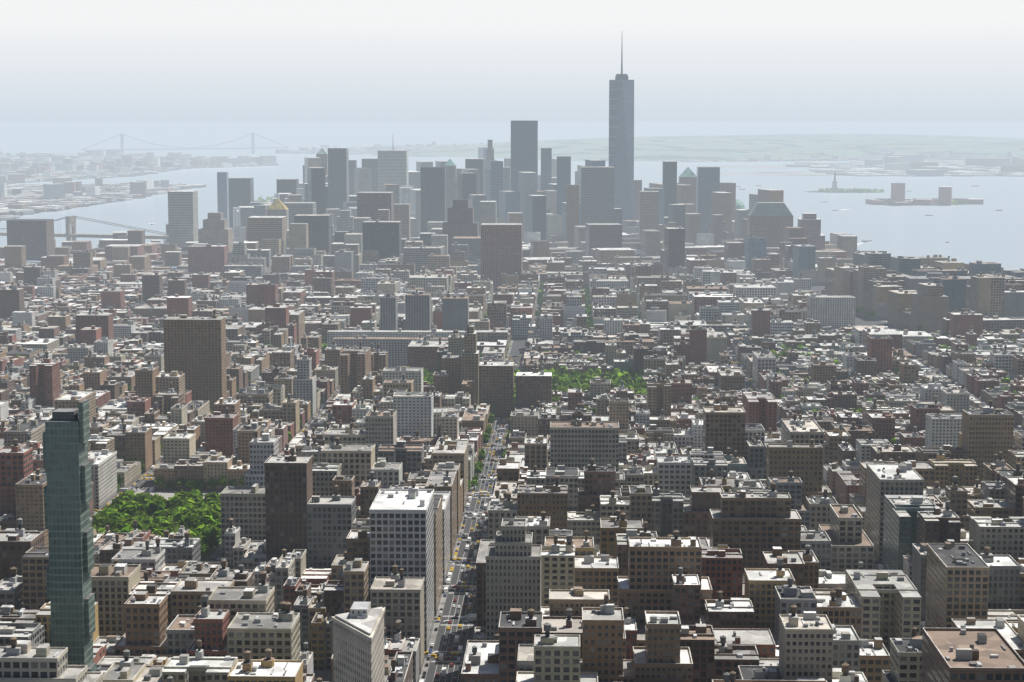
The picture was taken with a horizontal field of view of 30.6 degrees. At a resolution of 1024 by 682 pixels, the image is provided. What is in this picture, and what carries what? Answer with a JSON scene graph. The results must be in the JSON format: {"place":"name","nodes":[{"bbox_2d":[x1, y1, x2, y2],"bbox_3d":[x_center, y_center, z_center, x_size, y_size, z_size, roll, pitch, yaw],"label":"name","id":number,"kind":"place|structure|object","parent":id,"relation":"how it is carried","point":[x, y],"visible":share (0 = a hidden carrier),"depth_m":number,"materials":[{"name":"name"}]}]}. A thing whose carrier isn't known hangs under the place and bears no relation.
{"place":"outdoors","nodes":[
{"label":"outdoors","id":0,"kind":"place"},
{"bbox_2d":[0,122,1023,269],"bbox_3d":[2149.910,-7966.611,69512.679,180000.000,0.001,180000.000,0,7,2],"label":"water","id":1,"kind":"structure","parent":0,"point":[985,231],"depth_m":11059.51,"materials":[{"name":"blue liquid"}]},
{"bbox_2d":[0,0,1023,121],"label":"sky","id":2,"kind":"structure","parent":0,"point":[61,60],"materials":[{"name":"white"}]},
{"bbox_2d":[34,134,1023,213],"bbox_3d":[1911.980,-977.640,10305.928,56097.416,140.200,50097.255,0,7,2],"label":"land","id":3,"kind":"structure","parent":0,"point":[737,147],"depth_m":16674.61,"materials":[{"name":"grey"}]},
{"bbox_2d":[0,133,1023,276],"bbox_3d":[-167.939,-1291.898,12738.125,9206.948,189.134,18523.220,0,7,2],"label":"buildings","id":4,"kind":"structure","parent":3,"relation":"on","point":[63,192],"depth_m":10743.59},
{"bbox_2d":[90,285,1018,681],"bbox_3d":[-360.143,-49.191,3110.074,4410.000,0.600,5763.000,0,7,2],"label":"sidewalk","id":5,"kind":"structure","parent":0,"point":[516,353],"depth_m":1395.39,"materials":[{"name":"grey concrete"}]},
{"bbox_2d":[0,47,1023,681],"bbox_3d":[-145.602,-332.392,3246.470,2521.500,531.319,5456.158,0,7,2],"label":"city","id":6,"kind":"object","parent":5,"relation":"on","point":[666,529],"visible":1,"depth_m":1646.18},
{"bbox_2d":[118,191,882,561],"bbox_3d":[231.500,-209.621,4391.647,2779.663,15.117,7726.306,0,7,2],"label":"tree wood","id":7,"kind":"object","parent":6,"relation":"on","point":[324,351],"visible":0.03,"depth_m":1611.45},
{"bbox_2d":[7,188,1023,610],"bbox_3d":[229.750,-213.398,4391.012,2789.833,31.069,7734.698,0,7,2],"label":"trees","id":8,"kind":"object","parent":5,"relation":"on","point":[191,510],"visible":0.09,"depth_m":1605.62,"materials":[{"name":"green plant"}]},
{"bbox_2d":[90,356,1022,681],"bbox_3d":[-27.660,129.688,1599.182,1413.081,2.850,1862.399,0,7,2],"label":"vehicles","id":9,"kind":"object","parent":5,"relation":"on","point":[472,618],"visible":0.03,"depth_m":1459.37,"materials":[{"name":"metal"}]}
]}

